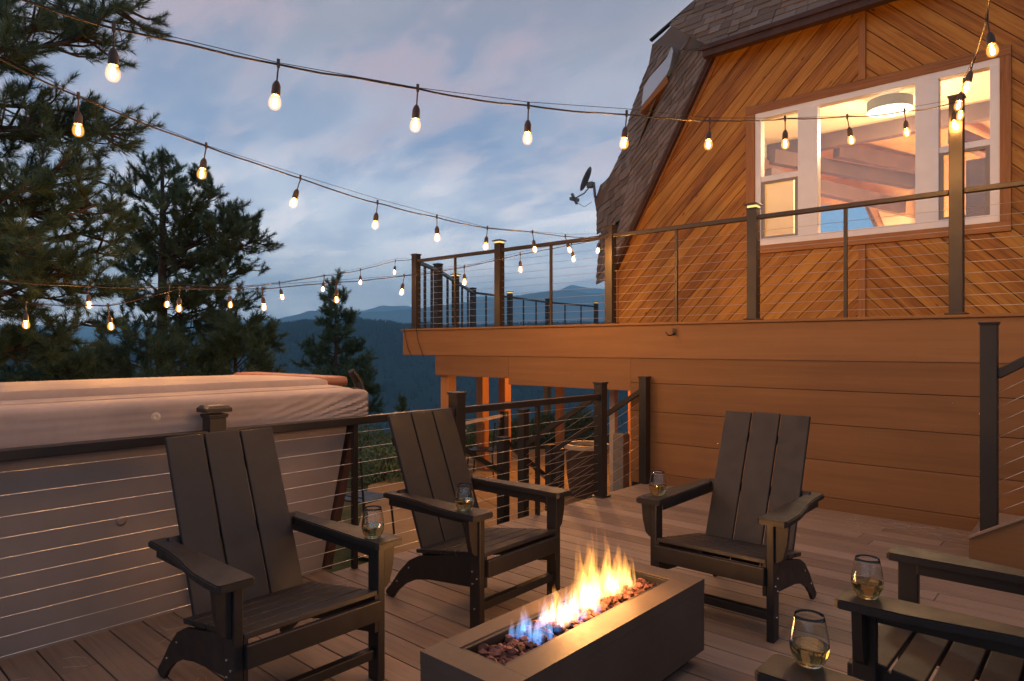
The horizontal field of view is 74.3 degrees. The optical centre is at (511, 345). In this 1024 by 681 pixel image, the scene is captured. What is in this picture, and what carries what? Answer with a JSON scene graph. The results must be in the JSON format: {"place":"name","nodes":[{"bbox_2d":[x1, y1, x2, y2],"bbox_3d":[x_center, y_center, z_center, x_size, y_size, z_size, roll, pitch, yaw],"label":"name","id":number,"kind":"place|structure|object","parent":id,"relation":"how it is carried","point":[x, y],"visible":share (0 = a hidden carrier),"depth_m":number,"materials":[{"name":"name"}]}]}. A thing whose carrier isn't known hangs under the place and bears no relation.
{"place":"outdoors","nodes":[
{"label":"outdoors","id":0,"kind":"place"},
{"bbox_2d":[0,285,604,337],"bbox_3d":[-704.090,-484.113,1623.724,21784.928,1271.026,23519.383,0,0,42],"label":"mountains","id":1,"kind":"structure","parent":0,"point":[87,331],"depth_m":12130.14,"materials":[{"name":"blue"}]},
{"bbox_2d":[69,290,604,351],"bbox_3d":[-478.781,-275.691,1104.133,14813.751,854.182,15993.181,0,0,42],"label":"mountains","id":2,"kind":"structure","parent":0,"point":[405,316],"depth_m":7956.32,"materials":[{"name":"blue"}]},
{"bbox_2d":[0,0,692,324],"label":"sky","id":3,"kind":"structure","parent":0,"point":[466,160],"materials":[{"name":"blue"}]},
{"bbox_2d":[321,432,627,572],"bbox_3d":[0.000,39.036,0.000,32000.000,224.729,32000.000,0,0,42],"label":"ground","id":4,"kind":"structure","parent":0,"point":[342,555],"depth_m":8.75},
{"bbox_2d":[0,329,126,381],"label":"pine tree","id":5,"kind":"object","parent":4,"relation":"on","point":[70,367],"visible":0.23,"depth_m":10.09,"materials":[{"name":"green plant"}]},
{"bbox_2d":[0,0,173,369],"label":"pine tree","id":6,"kind":"object","parent":4,"relation":"on","point":[29,262],"visible":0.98,"depth_m":7.50,"materials":[{"name":"green plant"}]},
{"bbox_2d":[83,311,212,378],"bbox_3d":[-6.010,1.180,11.357,2.658,3.640,1.993,0,0,42],"label":"pine tree","id":7,"kind":"object","parent":4,"relation":"on","point":[166,352],"visible":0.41,"depth_m":11.10,"materials":[{"name":"green plant"}]},
{"bbox_2d":[82,145,288,376],"bbox_3d":[-6.248,-0.568,12.547,4.103,6.336,2.883,0,0,17],"label":"pine tree","id":8,"kind":"object","parent":4,"relation":"on","point":[202,258],"visible":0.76,"depth_m":12.24,"materials":[{"name":"green plant"}]},
{"bbox_2d":[184,293,288,375],"bbox_3d":[-4.898,1.014,11.845,1.993,3.972,2.208,0,0,-21],"label":"pine tree","id":9,"kind":"object","parent":4,"relation":"on","point":[258,357],"visible":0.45,"depth_m":11.48,"materials":[{"name":"green plant"}]},
{"bbox_2d":[0,317,626,426],"bbox_3d":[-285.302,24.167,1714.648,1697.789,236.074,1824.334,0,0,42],"label":"forest","id":10,"kind":"object","parent":4,"relation":"on","point":[386,328],"visible":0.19,"depth_m":1648.16,"materials":[{"name":"green plant"}]},
{"bbox_2d":[289,267,385,414],"bbox_3d":[-4.938,0.370,19.094,3.559,5.259,2.821,0,0,42],"label":"pine tree","id":11,"kind":"object","parent":4,"relation":"on","point":[331,333],"visible":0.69,"depth_m":18.84,"materials":[{"name":"green plant"}]},
{"bbox_2d":[358,423,391,456],"bbox_3d":[-2.753,1.714,12.504,1.261,0.781,1.215,0,0,42],"label":"garden shrub","id":12,"kind":"object","parent":4,"relation":"on","point":[366,436],"visible":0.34,"depth_m":12.38,"materials":[{"name":"green plant"}]},
{"bbox_2d":[349,438,402,484],"bbox_3d":[-2.016,1.765,10.477,1.091,0.679,1.119,0,0,42],"label":"garden shrub","id":13,"kind":"object","parent":4,"relation":"on","point":[382,464],"visible":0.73,"depth_m":10.32,"materials":[{"name":"green plant"}]},
{"bbox_2d":[394,390,413,411],"bbox_3d":[-2.678,2.260,16.803,0.686,2.374,1.043,0,0,-7],"label":"pine tree","id":14,"kind":"object","parent":4,"relation":"on","point":[402,400],"visible":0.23,"depth_m":16.98,"materials":[{"name":"green plant"}]},
{"bbox_2d":[466,419,492,451],"bbox_3d":[-0.830,1.780,13.571,1.090,0.649,1.022,0,0,42],"label":"garden shrub","id":15,"kind":"object","parent":4,"relation":"on","point":[470,438],"visible":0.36,"depth_m":13.46,"materials":[{"name":"green plant"}]},
{"bbox_2d":[496,417,534,443],"bbox_3d":[0.061,1.824,14.795,0.916,0.562,0.959,0,0,42],"label":"garden shrub","id":16,"kind":"object","parent":4,"relation":"on","point":[514,431],"visible":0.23,"depth_m":14.62,"materials":[{"name":"green plant"}]},
{"bbox_2d":[529,410,566,438],"bbox_3d":[0.788,1.796,15.606,1.010,0.617,1.061,0,0,42],"label":"garden shrub","id":17,"kind":"object","parent":4,"relation":"on","point":[544,419],"visible":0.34,"depth_m":15.44,"materials":[{"name":"green plant"}]},
{"bbox_2d":[564,408,593,436],"bbox_3d":[1.621,1.773,15.973,1.076,0.664,1.084,0,0,-7],"label":"garden shrub","id":18,"kind":"object","parent":4,"relation":"on","point":[581,423],"visible":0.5,"depth_m":15.78,"materials":[{"name":"green plant"}]},
{"bbox_2d":[401,313,1023,530],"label":"raised deck","id":19,"kind":"structure","parent":4,"relation":"on","point":[896,436],"depth_m":5.83,"materials":[{"name":"brown wood"}]},
{"bbox_2d":[404,324,423,356],"bbox_3d":[-1.361,-0.072,9.366,0.428,0.458,0.012,0,0,42],"label":"power cord","id":20,"kind":"object","parent":19,"relation":"hanging from","point":[417,339],"visible":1,"depth_m":9.33,"materials":[{"name":"rubber"}]},
{"bbox_2d":[421,262,598,327],"bbox_3d":[-0.050,-0.789,15.445,1.559,1.108,11.768,0,0,20],"label":"deck railing","id":21,"kind":"object","parent":19,"relation":"on","point":[438,308],"visible":0.71,"depth_m":12.57,"materials":[{"name":"brown metal"}]},
{"bbox_2d":[665,328,675,335],"bbox_3d":[1.570,-0.137,6.691,0.106,0.077,0.046,0,0,-19],"label":"hook","id":22,"kind":"object","parent":19,"relation":"attached to","point":[673,331],"visible":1,"depth_m":6.70,"materials":[{"name":"black metal"}]},
{"bbox_2d":[409,94,1023,328],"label":"deck railing","id":23,"kind":"object","parent":19,"relation":"on","point":[957,191],"visible":0.92,"depth_m":6.21,"materials":[{"name":"brown metal"}]},
{"bbox_2d":[0,258,412,307],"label":"string light","id":24,"kind":"object","parent":23,"relation":"hanging from","point":[88,298],"visible":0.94,"depth_m":6.19,"materials":[{"name":"rubber"}]},
{"bbox_2d":[0,236,607,328],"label":"string light","id":25,"kind":"object","parent":23,"relation":"hanging from","point":[109,317],"visible":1,"depth_m":5.55,"materials":[{"name":"rubber"}]},
{"bbox_2d":[0,55,607,252],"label":"string light","id":26,"kind":"object","parent":23,"relation":"hanging from","point":[78,118],"visible":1,"depth_m":3.75,"materials":[{"name":"rubber"}]},
{"bbox_2d":[21,0,956,147],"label":"string light","id":27,"kind":"object","parent":23,"relation":"hanging from","point":[113,58],"visible":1,"depth_m":2.94,"materials":[{"name":"rubber"}]},
{"bbox_2d":[955,0,995,117],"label":"string light","id":28,"kind":"object","parent":23,"relation":"hanging from","point":[991,42],"visible":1,"depth_m":3.62,"materials":[{"name":"rubber"}]},
{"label":"deck joists","id":29,"kind":"structure","parent":4,"relation":"on","visible":0},
{"bbox_2d":[0,484,1023,680],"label":"deck floor","id":30,"kind":"structure","parent":29,"relation":"on","point":[420,615],"depth_m":3.67,"materials":[{"name":"brown wood"}]},
{"bbox_2d":[0,369,368,660],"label":"hot tub","id":31,"kind":"object","parent":30,"relation":"on","point":[33,413],"visible":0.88,"depth_m":3.41,"materials":[{"name":"grey plastic"}]},
{"bbox_2d":[148,427,401,680],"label":"adirondack chair","id":32,"kind":"object","parent":30,"relation":"on","point":[236,603],"visible":1,"depth_m":2.86,"materials":[{"name":"wood"}]},
{"bbox_2d":[361,505,383,538],"bbox_3d":[-0.588,0.746,2.859,0.096,0.127,0.096,0,0,42],"label":"wine glass","id":33,"kind":"object","parent":32,"relation":"on","point":[372,525],"visible":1,"depth_m":2.82,"materials":[{"name":"clear glass"}]},
{"bbox_2d":[0,382,610,657],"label":"deck railing","id":34,"kind":"object","parent":30,"relation":"on","point":[213,418],"visible":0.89,"depth_m":4.21,"materials":[{"name":"metal"}]},
{"bbox_2d":[383,410,571,628],"bbox_3d":[-0.235,0.897,3.780,0.842,1.006,0.798,0,0,41],"label":"adirondack chair","id":35,"kind":"object","parent":30,"relation":"on","point":[457,546],"visible":0.92,"depth_m":3.75,"materials":[{"name":"wood"}]},
{"bbox_2d":[455,483,473,510],"bbox_3d":[-0.234,0.746,3.337,0.096,0.127,0.096,0,0,25],"label":"wine glass","id":36,"kind":"object","parent":35,"relation":"on","point":[464,497],"visible":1,"depth_m":3.30,"materials":[{"name":"clear glass"}]},
{"bbox_2d":[420,560,704,680],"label":"fire table","id":37,"kind":"object","parent":30,"relation":"on","point":[655,633],"visible":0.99,"depth_m":2.55,"materials":[{"name":"concrete"}]},
{"bbox_2d":[478,578,657,664],"bbox_3d":[0.261,1.066,2.648,0.194,0.091,1.074,0,0,42],"label":"lava rock","id":38,"kind":"object","parent":37,"relation":"in","point":[544,628],"visible":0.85,"depth_m":2.57,"materials":[{"name":"brown stone"}]},
{"bbox_2d":[636,411,823,643],"bbox_3d":[1.235,0.897,3.680,0.798,1.006,0.842,0,0,41],"label":"adirondack chair","id":39,"kind":"object","parent":30,"relation":"on","point":[791,505],"visible":0.98,"depth_m":3.74,"materials":[{"name":"wood"}]},
{"bbox_2d":[649,470,666,495],"bbox_3d":[0.793,0.746,3.678,0.096,0.127,0.096,0,0,-10],"label":"wine glass","id":40,"kind":"object","parent":39,"relation":"on","point":[657,484],"visible":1,"depth_m":3.64,"materials":[{"name":"clear glass"}]},
{"bbox_2d":[755,654,862,680],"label":"adirondack chair","id":41,"kind":"object","parent":30,"relation":"on","point":[776,667],"visible":0.94,"depth_m":1.68,"materials":[{"name":"wood"}]},
{"bbox_2d":[789,609,829,668],"bbox_3d":[0.756,0.746,1.719,0.096,0.127,0.096,0,0,11],"label":"wine glass","id":42,"kind":"object","parent":41,"relation":"on","point":[809,642],"visible":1,"depth_m":1.69,"materials":[{"name":"clear glass"}]},
{"bbox_2d":[835,545,1023,680],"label":"adirondack chair","id":43,"kind":"object","parent":30,"relation":"on","point":[921,642],"visible":1,"depth_m":2.20,"materials":[{"name":"wood"}]},
{"bbox_2d":[851,554,883,599],"bbox_3d":[1.145,0.746,2.179,0.096,0.127,0.096,0,0,-38],"label":"wine glass","id":44,"kind":"object","parent":43,"relation":"on","point":[867,580],"visible":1,"depth_m":2.15,"materials":[{"name":"clear glass"}]},
{"bbox_2d":[968,513,1023,569],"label":"side stairs","id":45,"kind":"structure","parent":30,"relation":"on","point":[1002,543],"depth_m":4.25,"materials":[{"name":"brown wood"}]},
{"bbox_2d":[978,321,1023,530],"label":"stair railing","id":46,"kind":"object","parent":45,"relation":"on","point":[991,372],"visible":0.96,"depth_m":4.32,"materials":[{"name":"metal"}]},
{"bbox_2d":[0,325,959,432],"bbox_3d":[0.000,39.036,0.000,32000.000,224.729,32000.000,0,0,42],"label":"hills","id":47,"kind":"structure","parent":0,"point":[408,384],"depth_m":1385.21,"materials":[{"name":"green plant"}]},
{"bbox_2d":[358,449,608,557],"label":"patio","id":48,"kind":"structure","parent":0,"point":[404,526],"depth_m":8.85,"materials":[{"name":"brown wood"}]},
{"bbox_2d":[344,458,394,534],"bbox_3d":[-1.522,1.550,6.919,0.464,0.902,0.481,0,0,32],"label":"patio chair","id":49,"kind":"object","parent":48,"relation":"on","point":[365,496],"visible":0.43,"depth_m":6.83,"materials":[{"name":"black metal"}]},
{"bbox_2d":[467,420,500,476],"bbox_3d":[-0.447,1.650,10.808,0.481,0.902,0.464,0,0,12],"label":"patio chair","id":50,"kind":"object","parent":48,"relation":"on","point":[483,449],"visible":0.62,"depth_m":10.71,"materials":[{"name":"black metal"}]},
{"bbox_2d":[466,411,508,435],"bbox_3d":[-0.706,1.581,11.003,1.303,1.037,0.141,0,0,0],"label":"garden fence","id":51,"kind":"object","parent":48,"relation":"on","point":[504,425],"visible":0.33,"depth_m":10.96,"materials":[{"name":"brown wood"}]},
{"bbox_2d":[466,436,510,526],"bbox_3d":[-0.283,1.445,5.951,0.102,1.310,0.712,0,0,42],"label":"stair railing","id":52,"kind":"object","parent":48,"relation":"on","point":[503,457],"visible":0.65,"depth_m":6.14,"materials":[{"name":"metal"}]},
{"bbox_2d":[510,442,564,519],"bbox_3d":[0.334,1.737,7.769,0.252,1.490,1.346,0,0,30],"label":"stair railing","id":53,"kind":"object","parent":48,"relation":"on","point":[513,447],"visible":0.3,"depth_m":8.28,"materials":[{"name":"metal"}]},
{"bbox_2d":[564,440,608,498],"bbox_3d":[1.023,1.720,9.284,0.630,0.760,0.630,0,0,42],"label":"planter","id":54,"kind":"object","parent":48,"relation":"on","point":[570,454],"visible":0.53,"depth_m":9.05,"materials":[{"name":"wood"}]},
{"bbox_2d":[609,390,617,491],"bbox_3d":[1.253,1.105,8.327,0.080,1.990,0.080,0,0,42],"label":"deck prop","id":55,"kind":"object","parent":48,"relation":"on","point":[613,401],"visible":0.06,"depth_m":8.30,"materials":[{"name":"brown wood"}]},
{"bbox_2d":[613,433,629,490],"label":"deck pier","id":56,"kind":"structure","parent":48,"relation":"on","point":[624,481],"depth_m":7.65,"materials":[{"name":"grey concrete"}]},
{"bbox_2d":[594,0,1023,322],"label":"dome house","id":57,"kind":"structure","parent":0,"point":[741,60],"depth_m":7.61,"materials":[{"name":"brown wood"}]},
{"bbox_2d":[569,166,596,206],"bbox_3d":[1.165,-2.554,10.901,0.467,0.637,0.280,0,0,42],"label":"satellite dish","id":58,"kind":"object","parent":57,"relation":"attached to","point":[586,183],"visible":1,"depth_m":10.88,"materials":[{"name":"metal"}]},
{"bbox_2d":[821,205,873,232],"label":"far window","id":59,"kind":"structure","parent":57,"relation":"in","point":[858,213],"depth_m":11.38,"materials":[{"name":"blue glass"}]},
{"bbox_2d":[865,206,877,226],"bbox_3d":[5.985,-1.790,10.976,0.508,1.191,0.100,0,0,42],"label":"far window frame","id":60,"kind":"structure","parent":57,"relation":"in","point":[870,214],"depth_m":11.03,"materials":[{"name":"wood"}]},
{"bbox_2d":[746,44,1011,254],"bbox_3d":[3.637,-1.887,6.982,2.462,1.689,0.124,0,0,42],"label":"window","id":61,"kind":"structure","parent":57,"relation":"in","point":[926,79],"depth_m":6.63,"materials":[{"name":"white wood"}]},
{"bbox_2d":[867,91,913,117],"bbox_3d":[4.523,-2.932,8.097,0.490,0.234,0.490,0,0,42],"label":"ceiling lamp","id":62,"kind":"object","parent":57,"relation":"attached to","point":[892,101],"visible":0.87,"depth_m":7.97,"materials":[{"name":"white plastic"}]},
{"bbox_3d":[0.639,1.850,6.997,1.232,0.850,0.820,0,0,42],"label":"garden stairs","id":63,"kind":"object","parent":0,"visible":0},
{"bbox_2d":[516,400,593,518],"bbox_3d":[0.448,1.268,6.625,0.993,1.664,0.102,0,0,42],"label":"stair railing","id":64,"kind":"object","parent":63,"relation":"attached to","point":[524,442],"visible":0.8,"depth_m":6.87,"materials":[{"name":"metal"}]},
{"bbox_2d":[544,376,650,510],"bbox_3d":[0.893,1.205,7.310,1.343,1.790,0.103,0,0,43],"label":"stair railing","id":65,"kind":"object","parent":63,"relation":"attached to","point":[642,392],"visible":0.77,"depth_m":6.88,"materials":[{"name":"metal"}]}
]}

